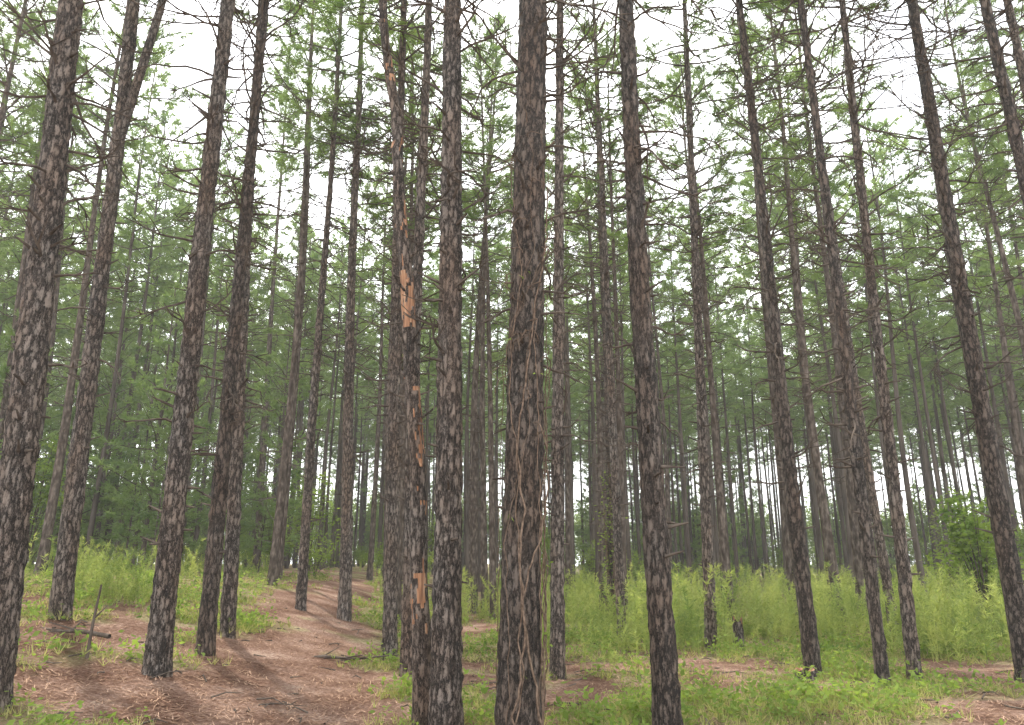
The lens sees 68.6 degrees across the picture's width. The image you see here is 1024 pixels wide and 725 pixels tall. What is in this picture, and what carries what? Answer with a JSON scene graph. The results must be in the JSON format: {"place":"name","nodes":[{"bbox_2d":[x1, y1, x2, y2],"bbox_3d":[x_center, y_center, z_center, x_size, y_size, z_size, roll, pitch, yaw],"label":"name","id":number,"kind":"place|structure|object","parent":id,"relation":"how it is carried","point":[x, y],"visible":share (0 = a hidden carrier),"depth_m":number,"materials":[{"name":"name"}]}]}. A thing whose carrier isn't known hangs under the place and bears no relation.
{"place":"outdoors","nodes":[
{"label":"outdoors","id":0,"kind":"place"},
{"bbox_2d":[0,564,1023,724],"bbox_3d":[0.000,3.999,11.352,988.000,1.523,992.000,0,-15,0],"label":"ground","id":1,"kind":"structure","parent":0,"point":[324,596],"depth_m":9.95,"materials":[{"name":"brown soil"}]},
{"bbox_2d":[0,0,25,283],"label":"pine tree","id":2,"kind":"object","parent":1,"relation":"on","point":[8,136],"visible":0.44,"depth_m":25.09,"materials":[{"name":"green plant"}]},
{"bbox_2d":[0,0,70,282],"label":"pine tree","id":3,"kind":"object","parent":1,"relation":"on","point":[28,53],"visible":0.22,"depth_m":27.36,"materials":[{"name":"green plant"}]},
{"bbox_2d":[0,0,92,161],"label":"pine tree","id":4,"kind":"object","parent":1,"relation":"on","point":[13,53],"visible":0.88,"depth_m":13.19,"materials":[{"name":"green plant"}]},
{"bbox_2d":[0,0,93,240],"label":"pine tree","id":5,"kind":"object","parent":1,"relation":"on","point":[35,106],"visible":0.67,"depth_m":21.93,"materials":[{"name":"green plant"}]},
{"bbox_2d":[0,0,111,453],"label":"pine tree","id":6,"kind":"object","parent":1,"relation":"on","point":[31,189],"visible":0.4,"depth_m":24.30,"materials":[{"name":"green plant"}]},
{"bbox_2d":[0,63,120,481],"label":"pine tree","id":7,"kind":"object","parent":1,"relation":"on","point":[55,304],"visible":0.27,"depth_m":26.53,"materials":[{"name":"green plant"}]},
{"bbox_2d":[41,621,110,638],"bbox_3d":[-5.886,3.516,9.941,0.722,0.202,1.579,12,-19,-39],"label":"fallen branch","id":8,"kind":"object","parent":1,"relation":"on","point":[95,633],"visible":0.8,"depth_m":9.69,"materials":[{"name":"wood"}]},
{"bbox_2d":[0,0,171,712],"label":"pine tree","id":9,"kind":"object","parent":1,"relation":"on","point":[23,413],"visible":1,"depth_m":7.65,"materials":[{"name":"brown plant"}]},
{"bbox_2d":[85,584,106,658],"bbox_3d":[-5.034,3.188,9.098,0.178,0.952,0.043,3,-15,-11],"label":"dead stick","id":10,"kind":"object","parent":1,"relation":"on","point":[92,628],"visible":0.86,"depth_m":9.08,"materials":[{"name":"brown wood"}]},
{"bbox_2d":[47,0,165,619],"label":"pine tree","id":11,"kind":"object","parent":1,"relation":"on","point":[62,592],"visible":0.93,"depth_m":12.03,"materials":[{"name":"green plant"}]},
{"bbox_2d":[15,0,209,573],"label":"pine tree","id":12,"kind":"object","parent":1,"relation":"on","point":[50,516],"visible":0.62,"depth_m":22.66,"materials":[{"name":"brown plant"}]},
{"bbox_2d":[107,0,283,677],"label":"pine tree","id":13,"kind":"object","parent":1,"relation":"on","point":[158,652],"visible":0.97,"depth_m":9.79,"materials":[{"name":"green plant"}]},
{"bbox_2d":[184,173,291,482],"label":"pine tree","id":14,"kind":"object","parent":1,"relation":"on","point":[252,278],"visible":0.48,"depth_m":30.42,"materials":[{"name":"green plant"}]},
{"bbox_2d":[168,0,323,655],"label":"pine tree","id":15,"kind":"object","parent":1,"relation":"on","point":[207,622],"visible":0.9,"depth_m":11.70,"materials":[{"name":"green plant"}]},
{"bbox_2d":[172,0,341,638],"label":"pine tree","id":16,"kind":"object","parent":1,"relation":"on","point":[228,602],"visible":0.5,"depth_m":13.02,"materials":[{"name":"green plant"}]},
{"bbox_2d":[235,53,318,568],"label":"pine tree","id":17,"kind":"object","parent":1,"relation":"on","point":[262,464],"visible":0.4,"depth_m":34.18,"materials":[{"name":"green plant"}]},
{"bbox_2d":[236,0,363,585],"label":"pine tree","id":18,"kind":"object","parent":1,"relation":"on","point":[272,576],"visible":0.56,"depth_m":22.67,"materials":[{"name":"brown plant"}]},
{"bbox_2d":[248,0,374,578],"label":"pine tree","id":19,"kind":"object","parent":1,"relation":"on","point":[310,167],"visible":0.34,"depth_m":26.08,"materials":[{"name":"green plant"}]},
{"bbox_2d":[267,0,400,610],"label":"pine tree","id":20,"kind":"object","parent":1,"relation":"on","point":[302,570],"visible":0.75,"depth_m":19.30,"materials":[{"name":"green plant"}]},
{"bbox_2d":[270,0,433,621],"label":"pine tree","id":21,"kind":"object","parent":1,"relation":"on","point":[344,607],"visible":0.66,"depth_m":18.99,"materials":[{"name":"green plant"}]},
{"bbox_2d":[312,646,398,660],"bbox_3d":[-2.658,4.631,11.874,1.579,0.202,0.722,-5,-16,18],"label":"fallen branch","id":22,"kind":"object","parent":1,"relation":"on","point":[326,655],"visible":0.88,"depth_m":11.85,"materials":[{"name":"wood"}]},
{"bbox_2d":[307,8,463,622],"bbox_3d":[-3.464,-2.025,20.777,4.877,18.336,3.897,8,-18,-33],"label":"pine tree","id":23,"kind":"object","parent":1,"relation":"on","point":[377,216],"visible":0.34,"depth_m":21.22,"materials":[{"name":"green plant"}]},
{"bbox_2d":[335,141,438,580],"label":"pine tree","id":24,"kind":"object","parent":1,"relation":"on","point":[370,564],"visible":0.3,"depth_m":33.02,"materials":[{"name":"green plant"}]},
{"bbox_2d":[359,0,439,724],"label":"dead pine snag","id":25,"kind":"object","parent":1,"relation":"on","point":[421,633],"visible":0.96,"depth_m":8.27,"materials":[{"name":"brown wood"}]},
{"bbox_2d":[316,0,483,660],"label":"pine tree","id":26,"kind":"object","parent":1,"relation":"on","point":[390,608],"visible":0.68,"depth_m":14.20,"materials":[{"name":"green plant"}]},
{"bbox_2d":[316,0,484,587],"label":"pine tree","id":27,"kind":"object","parent":1,"relation":"on","point":[432,116],"visible":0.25,"depth_m":23.42,"materials":[{"name":"green plant"}]},
{"bbox_2d":[362,83,441,437],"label":"pine tree","id":28,"kind":"object","parent":1,"relation":"on","point":[428,303],"visible":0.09,"depth_m":31.29,"materials":[{"name":"green plant"}]},
{"bbox_2d":[342,19,474,592],"bbox_3d":[-4.449,-3.093,28.063,5.766,23.252,4.754,7,-17,-24],"label":"pine tree","id":29,"kind":"object","parent":1,"relation":"on","point":[430,254],"visible":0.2,"depth_m":28.39,"materials":[{"name":"green plant"}]},
{"bbox_2d":[338,0,514,676],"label":"pine tree","id":30,"kind":"object","parent":1,"relation":"on","point":[419,216],"visible":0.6,"depth_m":13.00,"materials":[{"name":"green plant"}]},
{"bbox_2d":[365,0,556,724],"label":"pine tree","id":31,"kind":"object","parent":1,"relation":"on","point":[446,678],"visible":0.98,"depth_m":8.04,"materials":[{"name":"brown plant"}]},
{"bbox_2d":[432,120,511,602],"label":"pine tree","id":32,"kind":"object","parent":1,"relation":"on","point":[474,296],"visible":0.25,"depth_m":33.58,"materials":[{"name":"green plant"}]},
{"bbox_2d":[429,9,517,616],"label":"pine tree","id":33,"kind":"object","parent":1,"relation":"on","point":[483,532],"visible":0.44,"depth_m":26.68,"materials":[{"name":"green plant"}]},
{"bbox_2d":[428,12,545,619],"bbox_3d":[-0.821,-2.330,24.201,4.389,20.832,4.471,-6,-16,15],"label":"pine tree","id":34,"kind":"object","parent":1,"relation":"on","point":[490,451],"visible":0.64,"depth_m":24.44,"materials":[{"name":"green plant"}]},
{"bbox_2d":[426,12,553,613],"bbox_3d":[-1.254,-2.899,28.277,5.641,24.264,4.650,10,-16,-31],"label":"pine tree","id":35,"kind":"object","parent":1,"relation":"on","point":[474,516],"visible":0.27,"depth_m":27.68,"materials":[{"name":"green plant"}]},
{"bbox_2d":[0,41,1023,597],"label":"distant pine forest","id":36,"kind":"object","parent":1,"relation":"on","point":[122,491],"visible":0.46,"depth_m":40.88,"materials":[{"name":"green plant"}]},
{"bbox_2d":[0,562,1023,724],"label":"grass ground cover","id":37,"kind":"object","parent":1,"relation":"on","point":[782,693],"depth_m":9.62,"materials":[{"name":"green plant"}]},
{"bbox_2d":[0,434,1023,604],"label":"understory shrubs","id":38,"kind":"object","parent":1,"relation":"on","point":[379,559],"visible":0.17,"depth_m":48.29,"materials":[{"name":"green plant"}]},
{"bbox_2d":[24,533,1023,669],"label":"tall weeds","id":39,"kind":"object","parent":1,"relation":"on","point":[968,614],"visible":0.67,"depth_m":15.89,"materials":[{"name":"green plant"}]},
{"bbox_2d":[445,0,644,724],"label":"pine tree","id":40,"kind":"object","parent":1,"relation":"on","point":[529,62],"visible":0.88,"depth_m":7.88,"materials":[{"name":"brown plant"}]},
{"bbox_2d":[481,100,572,724],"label":"climbing vine","id":41,"kind":"object","parent":40,"relation":"attached to","point":[544,657],"visible":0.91,"depth_m":7.48,"materials":[{"name":"brown plant"}]},
{"bbox_2d":[461,0,637,679],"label":"pine tree","id":42,"kind":"object","parent":1,"relation":"on","point":[557,667],"visible":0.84,"depth_m":11.82,"materials":[{"name":"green plant"}]},
{"bbox_2d":[544,127,610,606],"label":"pine tree","id":43,"kind":"object","parent":1,"relation":"on","point":[567,514],"visible":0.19,"depth_m":28.36,"materials":[{"name":"green plant"}]},
{"bbox_2d":[545,76,627,613],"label":"pine tree","id":44,"kind":"object","parent":1,"relation":"on","point":[600,523],"visible":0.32,"depth_m":25.91,"materials":[{"name":"green plant"}]},
{"bbox_2d":[545,0,670,622],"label":"pine tree","id":45,"kind":"object","parent":1,"relation":"on","point":[606,431],"visible":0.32,"depth_m":23.02,"materials":[{"name":"green plant"}]},
{"bbox_2d":[593,460,630,622],"bbox_3d":[2.744,5.090,20.814,1.023,4.788,0.910,0,-15,0],"label":"climbing vine","id":46,"kind":"object","parent":45,"relation":"attached to","point":[612,551],"visible":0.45,"depth_m":20.76,"materials":[{"name":"green plant"}]},
{"bbox_2d":[545,0,677,641],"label":"pine tree","id":47,"kind":"object","parent":1,"relation":"on","point":[613,436],"visible":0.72,"depth_m":17.77,"materials":[{"name":"green plant"}]},
{"bbox_2d":[545,21,687,627],"bbox_3d":[2.808,-1.741,20.429,4.537,17.673,4.272,14,-20,-40],"label":"pine tree","id":48,"kind":"object","parent":1,"relation":"on","point":[623,244],"visible":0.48,"depth_m":20.63,"materials":[{"name":"green plant"}]},
{"bbox_2d":[553,0,738,724],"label":"pine tree","id":49,"kind":"object","parent":1,"relation":"on","point":[666,697],"visible":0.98,"depth_m":8.13,"materials":[{"name":"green plant"}]},
{"bbox_2d":[611,169,694,577],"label":"pine tree","id":50,"kind":"object","parent":1,"relation":"on","point":[668,325],"visible":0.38,"depth_m":34.23,"materials":[{"name":"green plant"}]},
{"bbox_2d":[596,0,766,650],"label":"pine tree","id":51,"kind":"object","parent":1,"relation":"on","point":[710,614],"visible":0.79,"depth_m":16.27,"materials":[{"name":"green plant"}]},
{"bbox_2d":[607,39,769,627],"bbox_3d":[5.776,-1.490,22.492,4.251,18.408,5.321,12,-20,-39],"label":"pine tree","id":52,"kind":"object","parent":1,"relation":"on","point":[725,556],"visible":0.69,"depth_m":22.60,"materials":[{"name":"brown plant"}]},
{"bbox_2d":[643,48,765,606],"bbox_3d":[7.878,-2.670,30.501,5.709,24.895,4.706,-9,-20,26],"label":"pine tree","id":53,"kind":"object","parent":1,"relation":"on","point":[680,202],"visible":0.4,"depth_m":31.96,"materials":[{"name":"green plant"}]},
{"bbox_2d":[732,616,744,649],"bbox_3d":[4.340,5.245,14.436,0.272,0.752,0.280,0,-15,0],"label":"broken stump","id":54,"kind":"object","parent":1,"relation":"on","point":[738,630],"visible":0.6,"depth_m":14.39,"materials":[{"name":"grey wood"}]},
{"bbox_2d":[702,42,811,614],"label":"pine tree","id":55,"kind":"object","parent":1,"relation":"on","point":[788,554],"visible":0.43,"depth_m":23.63,"materials":[{"name":"green plant"}]},
{"bbox_2d":[666,0,864,676],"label":"pine tree","id":56,"kind":"object","parent":1,"relation":"on","point":[810,648],"visible":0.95,"depth_m":12.55,"materials":[{"name":"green plant"}]},
{"bbox_2d":[719,0,845,623],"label":"pine tree","id":57,"kind":"object","parent":1,"relation":"on","point":[830,552],"visible":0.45,"depth_m":22.68,"materials":[{"name":"green plant"}]},
{"bbox_2d":[732,43,847,603],"bbox_3d":[10.789,-2.095,27.734,4.405,22.377,4.123,4,-15,-13],"label":"pine tree","id":58,"kind":"object","parent":1,"relation":"on","point":[780,226],"visible":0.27,"depth_m":28.31,"materials":[{"name":"green plant"}]},
{"bbox_2d":[794,667,817,682],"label":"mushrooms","id":59,"kind":"object","parent":1,"relation":"on","point":[813,672],"visible":0.38,"depth_m":10.52,"materials":[{"name":"beige"}]},
{"bbox_2d":[708,0,906,639],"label":"pine tree","id":60,"kind":"object","parent":1,"relation":"on","point":[884,564],"visible":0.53,"depth_m":18.27,"materials":[{"name":"green plant"}]},
{"bbox_2d":[717,0,905,688],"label":"pine tree","id":61,"kind":"object","parent":1,"relation":"on","point":[878,638],"visible":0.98,"depth_m":11.17,"materials":[{"name":"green plant"}]},
{"bbox_2d":[732,0,900,614],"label":"pine tree","id":62,"kind":"object","parent":1,"relation":"on","point":[856,550],"visible":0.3,"depth_m":24.33,"materials":[{"name":"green plant"}]},
{"bbox_2d":[770,145,909,592],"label":"pine tree","id":63,"kind":"object","parent":1,"relation":"on","point":[880,226],"visible":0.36,"depth_m":29.33,"materials":[{"name":"green plant"}]},
{"bbox_2d":[768,0,952,682],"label":"pine tree","id":64,"kind":"object","parent":1,"relation":"on","point":[911,644],"visible":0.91,"depth_m":11.96,"materials":[{"name":"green plant"}]},
{"bbox_2d":[815,0,1023,681],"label":"pine tree","id":65,"kind":"object","parent":1,"relation":"on","point":[1007,555],"visible":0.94,"depth_m":11.95,"materials":[{"name":"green plant"}]},
{"bbox_2d":[874,120,1023,481],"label":"pine tree","id":66,"kind":"object","parent":1,"relation":"on","point":[918,203],"visible":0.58,"depth_m":29.97,"materials":[{"name":"green plant"}]},
{"bbox_2d":[892,0,1023,243],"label":"pine tree","id":67,"kind":"object","parent":1,"relation":"on","point":[1017,56],"visible":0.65,"depth_m":13.09,"materials":[{"name":"green plant"}]},
{"bbox_2d":[899,0,1023,492],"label":"pine tree","id":68,"kind":"object","parent":1,"relation":"on","point":[1018,318],"visible":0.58,"depth_m":23.38,"materials":[{"name":"green plant"}]},
{"bbox_2d":[900,0,1023,401],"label":"pine tree","id":69,"kind":"object","parent":1,"relation":"on","point":[1013,124],"visible":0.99,"depth_m":11.42,"materials":[{"name":"green plant"}]},
{"bbox_2d":[919,479,1023,628],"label":"vine covered shrub","id":70,"kind":"object","parent":1,"relation":"on","point":[982,571],"visible":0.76,"depth_m":17.95,"materials":[{"name":"green plant"}]},
{"bbox_2d":[929,63,1023,525],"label":"pine tree","id":71,"kind":"object","parent":1,"relation":"on","point":[1018,450],"visible":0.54,"depth_m":25.48,"materials":[{"name":"green plant"}]},
{"bbox_2d":[932,31,1023,374],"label":"pine tree","id":72,"kind":"object","parent":1,"relation":"on","point":[1010,221],"visible":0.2,"depth_m":30.41,"materials":[{"name":"green plant"}]},
{"bbox_2d":[953,0,1023,284],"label":"pine tree","id":73,"kind":"object","parent":1,"relation":"on","point":[990,99],"visible":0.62,"depth_m":22.50,"materials":[{"name":"green plant"}]},
{"bbox_2d":[980,0,1023,141],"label":"pine tree","id":74,"kind":"object","parent":1,"relation":"on","point":[1013,74],"visible":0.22,"depth_m":24.77,"materials":[{"name":"green plant"}]},
{"bbox_2d":[0,0,1023,565],"label":"sky","id":75,"kind":"structure","parent":0,"point":[195,54],"materials":[{"name":"white"}]}
]}

